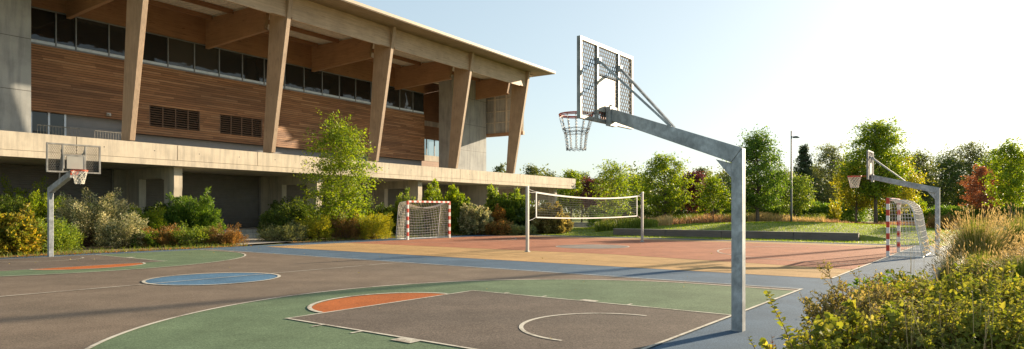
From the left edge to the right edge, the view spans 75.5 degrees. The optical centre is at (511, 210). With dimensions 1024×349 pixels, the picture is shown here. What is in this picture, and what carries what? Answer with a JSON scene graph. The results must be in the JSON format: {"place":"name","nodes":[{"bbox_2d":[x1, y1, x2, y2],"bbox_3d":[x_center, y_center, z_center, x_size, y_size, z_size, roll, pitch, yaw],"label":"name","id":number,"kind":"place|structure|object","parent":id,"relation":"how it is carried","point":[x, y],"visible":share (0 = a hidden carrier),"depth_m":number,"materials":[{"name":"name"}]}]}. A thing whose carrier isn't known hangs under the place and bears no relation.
{"place":"outdoors","nodes":[
{"label":"outdoors","id":0,"kind":"place"},
{"bbox_2d":[0,242,246,257],"bbox_3d":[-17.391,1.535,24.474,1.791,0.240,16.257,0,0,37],"label":"grass","id":1,"kind":"structure","parent":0,"point":[80,250],"depth_m":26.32,"materials":[{"name":"green plant"}]},
{"bbox_2d":[0,194,23,218],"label":"shrub","id":2,"kind":"object","parent":1,"relation":"on","point":[15,205],"visible":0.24,"depth_m":27.73,"materials":[{"name":"green plant"}]},
{"bbox_2d":[0,203,46,255],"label":"shrub","id":3,"kind":"object","parent":1,"relation":"on","point":[18,231],"visible":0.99,"depth_m":24.14,"materials":[{"name":"yellow plant"}]},
{"bbox_2d":[0,173,66,228],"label":"shrub","id":4,"kind":"object","parent":1,"relation":"on","point":[34,198],"visible":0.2,"depth_m":30.84,"materials":[{"name":"green plant"}]},
{"bbox_2d":[16,216,86,252],"bbox_3d":[-18.404,0.939,26.304,2.581,1.476,3.629,0,0,-23],"label":"shrub","id":5,"kind":"object","parent":1,"relation":"on","point":[63,237],"visible":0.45,"depth_m":25.98,"materials":[{"name":"green plant"}]},
{"bbox_2d":[42,187,140,246],"bbox_3d":[-19.410,0.281,30.287,3.881,2.859,4.448,0,0,40],"label":"shrub","id":6,"kind":"object","parent":1,"relation":"on","point":[82,217],"visible":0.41,"depth_m":29.69,"materials":[{"name":"plant"}]},
{"bbox_2d":[93,210,148,247],"bbox_3d":[-16.984,0.809,28.821,2.337,1.714,1.925,0,0,7],"label":"shrub","id":7,"kind":"object","parent":1,"relation":"on","point":[115,236],"visible":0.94,"depth_m":28.56,"materials":[{"name":"plant"}]},
{"bbox_2d":[125,204,167,231],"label":"shrub","id":8,"kind":"object","parent":1,"relation":"on","point":[154,222],"visible":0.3,"depth_m":31.73,"materials":[{"name":"green plant"}]},
{"bbox_2d":[136,222,185,247],"bbox_3d":[-15.835,1.123,29.848,1.877,1.146,2.504,0,0,35],"label":"shrub","id":9,"kind":"object","parent":1,"relation":"on","point":[165,237],"visible":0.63,"depth_m":29.44,"materials":[{"name":"brown plant"}]},
{"bbox_2d":[163,219,218,246],"bbox_3d":[-14.854,1.038,30.598,2.558,1.287,2.551,0,0,-42],"label":"shrub","id":10,"kind":"object","parent":1,"relation":"on","point":[188,234],"visible":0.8,"depth_m":30.15,"materials":[{"name":"green plant"}]},
{"bbox_2d":[162,186,226,239],"bbox_3d":[-17.023,0.178,35.415,3.230,3.069,3.107,0,0,-16],"label":"shrub","id":11,"kind":"object","parent":1,"relation":"on","point":[201,212],"visible":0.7,"depth_m":34.82,"materials":[{"name":"green plant"}]},
{"bbox_2d":[200,222,249,245],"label":"shrub","id":12,"kind":"object","parent":1,"relation":"on","point":[230,237],"visible":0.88,"depth_m":30.85,"materials":[{"name":"orange plant"}]},
{"bbox_2d":[288,233,480,242],"bbox_3d":[-5.553,1.626,49.286,12.523,0.001,33.558,0,0,18],"label":"planting bed","id":13,"kind":"object","parent":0,"point":[304,240],"visible":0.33,"depth_m":38.43,"materials":[{"name":"soil"}]},
{"bbox_2d":[256,204,290,240],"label":"shrub","id":14,"kind":"object","parent":13,"relation":"on","point":[278,217],"visible":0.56,"depth_m":35.47,"materials":[{"name":"green plant"}]},
{"bbox_2d":[254,220,307,242],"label":"shrub","id":15,"kind":"object","parent":13,"relation":"on","point":[286,235],"visible":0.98,"depth_m":34.87,"materials":[{"name":"green plant"}]},
{"bbox_2d":[267,196,320,235],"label":"shrub","id":16,"kind":"object","parent":13,"relation":"on","point":[292,209],"visible":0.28,"depth_m":41.33,"materials":[{"name":"green plant"}]},
{"bbox_2d":[292,214,333,239],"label":"shrub","id":17,"kind":"object","parent":13,"relation":"on","point":[320,230],"visible":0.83,"depth_m":36.12,"materials":[{"name":"yellow plant"}]},
{"bbox_2d":[289,108,382,238],"bbox_3d":[-10.137,-2.025,38.077,5.250,7.612,5.633,0,0,-20],"label":"birch tree","id":18,"kind":"object","parent":13,"relation":"on","point":[342,186],"visible":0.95,"depth_m":37.59,"materials":[{"name":"green plant"}]},
{"bbox_2d":[328,209,362,238],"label":"shrub","id":19,"kind":"object","parent":13,"relation":"on","point":[350,231],"visible":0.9,"depth_m":37.14,"materials":[{"name":"orange plant"}]},
{"bbox_2d":[346,208,394,239],"bbox_3d":[-8.362,0.775,38.232,2.787,1.916,3.505,0,0,-37],"label":"shrub","id":20,"kind":"object","parent":13,"relation":"on","point":[376,227],"visible":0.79,"depth_m":37.66,"materials":[{"name":"yellow plant"}]},
{"bbox_2d":[352,199,392,232],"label":"shrub","id":21,"kind":"object","parent":13,"relation":"on","point":[384,211],"visible":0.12,"depth_m":45.54,"materials":[{"name":"green plant"}]},
{"bbox_2d":[386,187,424,234],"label":"shrub","id":22,"kind":"object","parent":13,"relation":"on","point":[394,211],"visible":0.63,"depth_m":43.73,"materials":[{"name":"green plant"}]},
{"bbox_2d":[422,178,469,233],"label":"shrub","id":23,"kind":"object","parent":13,"relation":"on","point":[432,195],"visible":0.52,"depth_m":45.25,"materials":[{"name":"green plant"}]},
{"bbox_2d":[457,203,494,234],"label":"shrub","id":24,"kind":"object","parent":13,"relation":"on","point":[476,217],"visible":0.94,"depth_m":44.41,"materials":[{"name":"plant"}]},
{"bbox_2d":[474,219,515,234],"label":"shrub","id":25,"kind":"object","parent":13,"relation":"on","point":[498,227],"visible":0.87,"depth_m":44.37,"materials":[{"name":"brown plant"}]},
{"bbox_2d":[483,183,532,221],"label":"shrub","id":26,"kind":"object","parent":13,"relation":"on","point":[512,203],"visible":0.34,"depth_m":47.67,"materials":[{"name":"green plant"}]},
{"bbox_2d":[0,235,947,348],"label":"court apron","id":27,"kind":"object","parent":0,"point":[760,321],"visible":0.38,"depth_m":16.78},
{"bbox_2d":[46,142,100,256],"bbox_3d":[-15.470,-0.285,22.548,2.752,3.910,1.551,0,0,18],"label":"basketball hoop","id":28,"kind":"object","parent":27,"relation":"on","point":[74,162],"visible":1,"depth_m":22.57,"materials":[{"name":"metal"}]},
{"bbox_2d":[0,249,797,348],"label":"basketball court","id":29,"kind":"object","parent":27,"relation":"on","point":[86,316],"visible":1,"depth_m":13.95,"materials":[{"name":"brown asphalt"}]},
{"bbox_2d":[0,250,243,276],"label":"court three point zone","id":30,"kind":"object","parent":29,"relation":"on","point":[181,258],"visible":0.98,"depth_m":22.16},
{"bbox_2d":[0,255,160,270],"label":"court key","id":31,"kind":"object","parent":30,"relation":"on","point":[41,263],"visible":1,"depth_m":21.24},
{"bbox_2d":[35,263,142,269],"bbox_3d":[-12.083,1.638,19.231,1.150,0.001,2.940,0,0,37],"label":"court free throw zone","id":32,"kind":"object","parent":30,"relation":"on","point":[99,266],"visible":0.98,"depth_m":19.34,"materials":[{"name":"orange paint"}]},
{"bbox_2d":[145,273,276,284],"bbox_3d":[-7.199,1.642,15.968,2.908,0.001,2.930,0,0,0],"label":"court centre circle","id":33,"kind":"object","parent":29,"relation":"on","point":[215,279],"visible":0.95,"depth_m":15.96,"materials":[{"name":"blue paint"}]},
{"bbox_2d":[30,257,629,342],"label":"court lines","id":34,"kind":"object","parent":29,"relation":"on","point":[309,307],"visible":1,"depth_m":11.84,"materials":[{"name":"paint"}]},
{"bbox_2d":[6,255,730,348],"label":"court lines","id":35,"kind":"object","parent":29,"relation":"on","point":[521,325],"visible":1,"depth_m":10.08,"materials":[{"name":"paint"}]},
{"bbox_2d":[9,249,800,348],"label":"court lines","id":36,"kind":"object","parent":29,"relation":"on","point":[108,338],"visible":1,"depth_m":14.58,"materials":[{"name":"paint"}]},
{"bbox_2d":[90,280,792,348],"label":"court three point zone","id":37,"kind":"object","parent":29,"relation":"on","point":[264,324],"visible":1,"depth_m":10.64,"materials":[{"name":"green paint"}]},
{"bbox_2d":[312,293,447,312],"bbox_3d":[-2.599,1.638,12.118,1.220,0.001,2.940,0,0,37],"label":"court free throw zone","id":38,"kind":"object","parent":37,"relation":"on","point":[347,303],"visible":1,"depth_m":12.03,"materials":[{"name":"orange paint"}]},
{"bbox_2d":[292,291,728,348],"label":"court key","id":39,"kind":"object","parent":37,"relation":"on","point":[480,320],"visible":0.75,"depth_m":9.75,"materials":[{"name":"brown paint"}]},
{"bbox_2d":[396,201,450,239],"bbox_3d":[-5.169,0.549,38.639,1.022,2.217,3.555,0,0,37],"label":"handball goal","id":40,"kind":"object","parent":27,"relation":"on","point":[407,230],"visible":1,"depth_m":38.84,"materials":[{"name":"white fabric"}]},
{"bbox_2d":[269,235,895,278],"bbox_3d":[3.752,1.646,30.386,23.660,0.001,18.350,0,0,37],"label":"handball court","id":41,"kind":"object","parent":27,"relation":"on","point":[649,262],"visible":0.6,"depth_m":23.16,"materials":[{"name":"orange rubber"}]},
{"bbox_2d":[349,235,909,268],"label":"handball court field","id":42,"kind":"structure","parent":41,"relation":"on","point":[838,256],"depth_m":28.58,"materials":[{"name":"rubber"}]},
{"bbox_2d":[525,186,643,251],"bbox_3d":[3.718,0.340,30.474,0.160,2.620,10.510,0,0,37],"label":"volleyball net","id":43,"kind":"object","parent":42,"relation":"on","point":[573,215],"visible":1,"depth_m":29.60,"materials":[{"name":"fabric"}]},
{"bbox_2d":[559,35,744,331],"bbox_3d":[2.055,-0.440,10.139,1.614,4.220,2.812,0,0,-74],"label":"basketball hoop","id":44,"kind":"object","parent":27,"relation":"on","point":[607,99],"visible":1,"depth_m":9.69,"materials":[{"name":"metal"}]},
{"bbox_2d":[847,150,939,255],"bbox_3d":[14.478,-0.320,25.185,3.088,3.980,1.250,0,0,37],"label":"basketball hoop","id":45,"kind":"object","parent":27,"relation":"on","point":[934,194],"visible":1,"depth_m":24.91,"materials":[{"name":"metal"}]},
{"bbox_2d":[886,198,930,257],"bbox_3d":[14.680,0.598,24.409,1.122,2.116,3.005,0,0,37],"label":"handball goal","id":46,"kind":"object","parent":27,"relation":"on","point":[919,213],"visible":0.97,"depth_m":23.54,"materials":[{"name":"red paint"}]},
{"bbox_2d":[1,212,1022,257],"bbox_3d":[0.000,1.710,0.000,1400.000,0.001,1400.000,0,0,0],"label":"ground","id":47,"kind":"structure","parent":0,"point":[586,220],"depth_m":36.50,"materials":[{"name":"green plant"}]},
{"bbox_2d":[0,0,575,242],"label":"sports hall","id":48,"kind":"structure","parent":47,"relation":"on","point":[157,100],"depth_m":43.04,"materials":[{"name":"brown wood"}]},
{"bbox_2d":[31,6,54,47],"bbox_3d":[-25.743,-9.960,35.471,0.120,1.980,2.150,0,0,34],"label":"window","id":49,"kind":"structure","parent":48,"relation":"in","point":[42,20],"depth_m":35.87,"materials":[{"name":"black glass"}]},
{"bbox_2d":[31,111,65,135],"bbox_3d":[-25.515,-4.390,36.337,0.100,2.000,1.750,0,0,34],"label":"terrace door","id":50,"kind":"structure","parent":48,"relation":"in","point":[40,118],"depth_m":36.35,"materials":[{"name":"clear glass"}]},
{"bbox_2d":[55,11,74,50],"bbox_3d":[-24.873,-9.960,36.782,0.120,1.980,1.000,0,0,34],"label":"window","id":51,"kind":"structure","parent":48,"relation":"in","point":[64,27],"depth_m":36.77,"materials":[{"name":"black glass"}]},
{"bbox_2d":[75,16,107,56],"bbox_3d":[-24.112,-9.960,37.929,0.120,1.980,1.750,0,0,34],"label":"window","id":52,"kind":"structure","parent":48,"relation":"in","point":[91,36],"depth_m":37.93,"materials":[{"name":"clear glass"}]},
{"bbox_2d":[108,23,125,59],"bbox_3d":[-23.146,-9.960,39.382,0.120,1.980,1.750,0,0,34],"label":"window","id":53,"kind":"structure","parent":48,"relation":"in","point":[116,34],"depth_m":39.07,"materials":[{"name":"black glass"}]},
{"bbox_2d":[142,32,167,67],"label":"window","id":54,"kind":"structure","parent":48,"relation":"in","point":[155,45],"depth_m":40.98,"materials":[{"name":"black glass"}]},
{"bbox_2d":[167,37,193,72],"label":"window","id":55,"kind":"structure","parent":48,"relation":"in","point":[180,53],"depth_m":42.31,"materials":[{"name":"black glass"}]},
{"bbox_2d":[194,42,218,76],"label":"window","id":56,"kind":"structure","parent":48,"relation":"in","point":[205,60],"depth_m":43.73,"materials":[{"name":"black glass"}]},
{"bbox_2d":[218,48,241,81],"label":"window","id":57,"kind":"structure","parent":48,"relation":"in","point":[229,62],"depth_m":45.18,"materials":[{"name":"black glass"}]},
{"bbox_2d":[242,53,263,85],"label":"window","id":58,"kind":"structure","parent":48,"relation":"in","point":[252,66],"depth_m":46.68,"materials":[{"name":"black glass"}]},
{"bbox_2d":[284,63,303,92],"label":"window","id":59,"kind":"structure","parent":48,"relation":"in","point":[293,75],"depth_m":49.59,"materials":[{"name":"black glass"}]},
{"bbox_2d":[303,67,321,95],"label":"window","id":60,"kind":"structure","parent":48,"relation":"in","point":[311,80],"depth_m":50.99,"materials":[{"name":"black glass"}]},
{"bbox_2d":[321,71,338,98],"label":"window","id":61,"kind":"structure","parent":48,"relation":"in","point":[329,81],"depth_m":52.48,"materials":[{"name":"black glass"}]},
{"bbox_2d":[339,75,354,101],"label":"window","id":62,"kind":"structure","parent":48,"relation":"in","point":[346,84],"depth_m":53.95,"materials":[{"name":"black glass"}]},
{"bbox_2d":[355,78,370,104],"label":"window","id":63,"kind":"structure","parent":48,"relation":"in","point":[362,87],"depth_m":55.42,"materials":[{"name":"black glass"}]},
{"bbox_2d":[386,86,399,109],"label":"window","id":64,"kind":"structure","parent":48,"relation":"in","point":[392,102],"depth_m":58.39,"materials":[{"name":"black glass"}]},
{"bbox_2d":[399,89,412,112],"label":"window","id":65,"kind":"structure","parent":48,"relation":"in","point":[405,96],"depth_m":59.79,"materials":[{"name":"black glass"}]},
{"bbox_2d":[412,91,423,114],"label":"window","id":66,"kind":"structure","parent":48,"relation":"in","point":[417,97],"depth_m":61.17,"materials":[{"name":"black glass"}]},
{"bbox_2d":[557,168,584,221],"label":"tree","id":67,"kind":"object","parent":47,"relation":"on","point":[571,174],"visible":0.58,"depth_m":75.47,"materials":[{"name":"green plant"}]},
{"bbox_2d":[574,176,614,209],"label":"tree","id":68,"kind":"object","parent":47,"relation":"on","point":[588,202],"visible":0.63,"depth_m":73.39,"materials":[{"name":"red plant"}]},
{"bbox_2d":[621,172,656,216],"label":"tree","id":69,"kind":"object","parent":47,"relation":"on","point":[633,190],"visible":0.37,"depth_m":83.48,"materials":[{"name":"green plant"}]},
{"bbox_2d":[520,161,1023,219],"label":"woodland","id":70,"kind":"object","parent":47,"relation":"on","point":[585,210],"visible":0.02,"depth_m":122.99,"materials":[{"name":"green plant"}]},
{"bbox_2d":[786,143,826,203],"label":"tree","id":71,"kind":"object","parent":47,"relation":"on","point":[805,162],"visible":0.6,"depth_m":81.62,"materials":[{"name":"green plant"}]},
{"bbox_2d":[803,142,852,219],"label":"tree","id":72,"kind":"object","parent":47,"relation":"on","point":[830,154],"visible":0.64,"depth_m":83.29,"materials":[{"name":"green plant"}]},
{"bbox_2d":[903,147,946,209],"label":"tree","id":73,"kind":"object","parent":47,"relation":"on","point":[922,160],"visible":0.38,"depth_m":84.76,"materials":[{"name":"green plant"}]},
{"bbox_2d":[913,153,971,208],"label":"tree","id":74,"kind":"object","parent":47,"relation":"on","point":[950,175],"visible":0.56,"depth_m":90.83,"materials":[{"name":"green plant"}]},
{"bbox_2d":[931,138,997,205],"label":"tree","id":75,"kind":"object","parent":47,"relation":"on","point":[973,153],"visible":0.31,"depth_m":95.52,"materials":[{"name":"green plant"}]},
{"bbox_2d":[957,164,1018,225],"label":"tree","id":76,"kind":"object","parent":47,"relation":"on","point":[977,195],"visible":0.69,"depth_m":59.78,"materials":[{"name":"red plant"}]},
{"bbox_2d":[638,212,730,224],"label":"tall grass","id":77,"kind":"structure","parent":0,"point":[706,219],"depth_m":55.45,"materials":[{"name":"plant"}]},
{"bbox_2d":[354,0,1023,211],"label":"sky","id":78,"kind":"structure","parent":0,"point":[951,71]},
{"bbox_2d":[534,222,961,245],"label":"lawn","id":79,"kind":"structure","parent":0,"point":[880,237],"depth_m":39.26,"materials":[{"name":"green plant"}]},
{"bbox_2d":[529,201,573,233],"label":"shrub","id":80,"kind":"object","parent":79,"relation":"on","point":[550,225],"visible":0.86,"depth_m":45.83,"materials":[{"name":"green plant"}]},
{"bbox_2d":[584,159,636,216],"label":"tree","id":81,"kind":"object","parent":79,"relation":"on","point":[610,177],"visible":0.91,"depth_m":59.45,"materials":[{"name":"green plant"}]},
{"bbox_2d":[594,217,659,231],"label":"tall grass","id":82,"kind":"structure","parent":79,"relation":"on","point":[610,224],"depth_m":46.86,"materials":[{"name":"green plant"}]},
{"bbox_2d":[586,205,720,221],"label":"hedge","id":83,"kind":"object","parent":79,"relation":"on","point":[647,213],"visible":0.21,"depth_m":68.24,"materials":[{"name":"green plant"}]},
{"bbox_2d":[629,151,698,216],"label":"tree","id":84,"kind":"object","parent":79,"relation":"on","point":[670,194],"visible":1,"depth_m":56.40,"materials":[{"name":"green plant"}]},
{"bbox_2d":[675,168,711,213],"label":"tree","id":85,"kind":"object","parent":79,"relation":"on","point":[697,176],"visible":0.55,"depth_m":59.50,"materials":[{"name":"green plant"}]},
{"bbox_2d":[690,172,730,219],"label":"tree","id":86,"kind":"object","parent":79,"relation":"on","point":[713,187],"visible":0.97,"depth_m":55.66,"materials":[{"name":"green plant"}]},
{"bbox_2d":[613,228,858,240],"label":"timber wall","id":87,"kind":"structure","parent":79,"relation":"on","point":[834,236],"depth_m":38.68,"materials":[{"name":"wood"}]},
{"bbox_2d":[720,124,796,221],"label":"tree","id":88,"kind":"object","parent":79,"relation":"on","point":[758,197],"visible":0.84,"depth_m":54.21,"materials":[{"name":"green plant"}]},
{"bbox_2d":[746,211,825,221],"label":"tall grass","id":89,"kind":"structure","parent":79,"relation":"on","point":[764,217],"depth_m":55.83,"materials":[{"name":"plant"}]},
{"bbox_2d":[718,201,868,222],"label":"hedge","id":90,"kind":"object","parent":79,"relation":"on","point":[818,210],"visible":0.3,"depth_m":64.20,"materials":[{"name":"green plant"}]},
{"bbox_2d":[773,171,818,217],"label":"tree","id":91,"kind":"object","parent":79,"relation":"on","point":[800,189],"visible":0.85,"depth_m":59.43,"materials":[{"name":"green plant"}]},
{"bbox_2d":[826,162,877,222],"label":"tree","id":92,"kind":"object","parent":79,"relation":"on","point":[846,196],"visible":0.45,"depth_m":55.83,"materials":[{"name":"green plant"}]},
{"bbox_2d":[831,116,921,223],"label":"tree","id":93,"kind":"object","parent":79,"relation":"on","point":[877,134],"visible":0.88,"depth_m":53.24,"materials":[{"name":"green plant"}]},
{"bbox_2d":[860,153,935,222],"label":"tree","id":94,"kind":"object","parent":79,"relation":"on","point":[907,193],"visible":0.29,"depth_m":56.01,"materials":[{"name":"green plant"}]},
{"bbox_2d":[924,212,962,229],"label":"shrub","id":95,"kind":"object","parent":79,"relation":"on","point":[931,223],"visible":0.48,"depth_m":41.69,"materials":[{"name":"orange plant"}]},
{"bbox_2d":[869,203,1023,227],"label":"hedge","id":96,"kind":"object","parent":79,"relation":"on","point":[944,210],"visible":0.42,"depth_m":60.18,"materials":[{"name":"green plant"}]},
{"bbox_2d":[974,135,1023,225],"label":"tree","id":97,"kind":"object","parent":79,"relation":"on","point":[1011,184],"visible":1,"depth_m":51.76,"materials":[{"name":"green plant"}]},
{"bbox_2d":[921,248,967,281],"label":"ornamental grass","id":98,"kind":"object","parent":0,"point":[946,267],"depth_m":14.20,"materials":[{"name":"plant"}]},
{"bbox_2d":[923,204,1023,265],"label":"ornamental grass","id":99,"kind":"object","parent":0,"point":[976,233],"depth_m":15.52,"materials":[{"name":"plant"}]},
{"bbox_2d":[930,239,1020,281],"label":"ornamental grass","id":100,"kind":"object","parent":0,"point":[986,262],"depth_m":13.28,"materials":[{"name":"plant"}]},
{"bbox_2d":[965,245,1023,286],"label":"ornamental grass","id":101,"kind":"object","parent":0,"point":[1020,269],"depth_m":12.56,"materials":[{"name":"plant"}]},
{"bbox_2d":[981,204,1023,258],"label":"ornamental grass","id":102,"kind":"object","parent":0,"point":[1020,228],"depth_m":16.63,"materials":[{"name":"plant"}]},
{"label":"planting bed","id":103,"kind":"structure","parent":0,"visible":0},
{"bbox_2d":[758,323,843,348],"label":"shrub","id":104,"kind":"object","parent":103,"relation":"on","point":[825,343],"visible":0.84,"depth_m":4.58,"materials":[{"name":"green plant"}]},
{"bbox_2d":[763,290,798,348],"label":"plant shoot","id":105,"kind":"object","parent":104,"relation":"in","point":[779,322],"visible":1,"depth_m":4.33,"materials":[{"name":"green plant"}]},
{"bbox_2d":[790,289,939,348],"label":"shrub","id":106,"kind":"object","parent":103,"relation":"on","point":[845,331],"visible":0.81,"depth_m":4.75,"materials":[{"name":"green plant"}]},
{"bbox_2d":[795,259,954,341],"bbox_3d":[3.674,1.089,6.740,1.537,1.168,1.492,0,0,0],"label":"shrub","id":107,"kind":"object","parent":103,"relation":"on","point":[872,297],"visible":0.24,"depth_m":6.71,"materials":[{"name":"green plant"}]},
{"bbox_2d":[834,270,1001,348],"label":"shrub","id":108,"kind":"object","parent":103,"relation":"on","point":[917,337],"visible":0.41,"depth_m":4.84,"materials":[{"name":"green plant"}]},
{"bbox_2d":[857,260,1023,326],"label":"shrub","id":109,"kind":"object","parent":103,"relation":"on","point":[966,289],"visible":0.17,"depth_m":6.70,"materials":[{"name":"green plant"}]},
{"bbox_2d":[903,280,1023,348],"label":"shrub","id":110,"kind":"object","parent":103,"relation":"on","point":[967,331],"visible":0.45,"depth_m":4.83,"materials":[{"name":"green plant"}]},
{"bbox_2d":[927,253,1023,306],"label":"shrub","id":111,"kind":"object","parent":103,"relation":"on","point":[975,268],"visible":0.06,"depth_m":6.96,"materials":[{"name":"green plant"}]},
{"bbox_2d":[938,281,1023,348],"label":"shrub","id":112,"kind":"object","parent":103,"relation":"on","point":[1003,325],"visible":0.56,"depth_m":4.72,"materials":[{"name":"green plant"}]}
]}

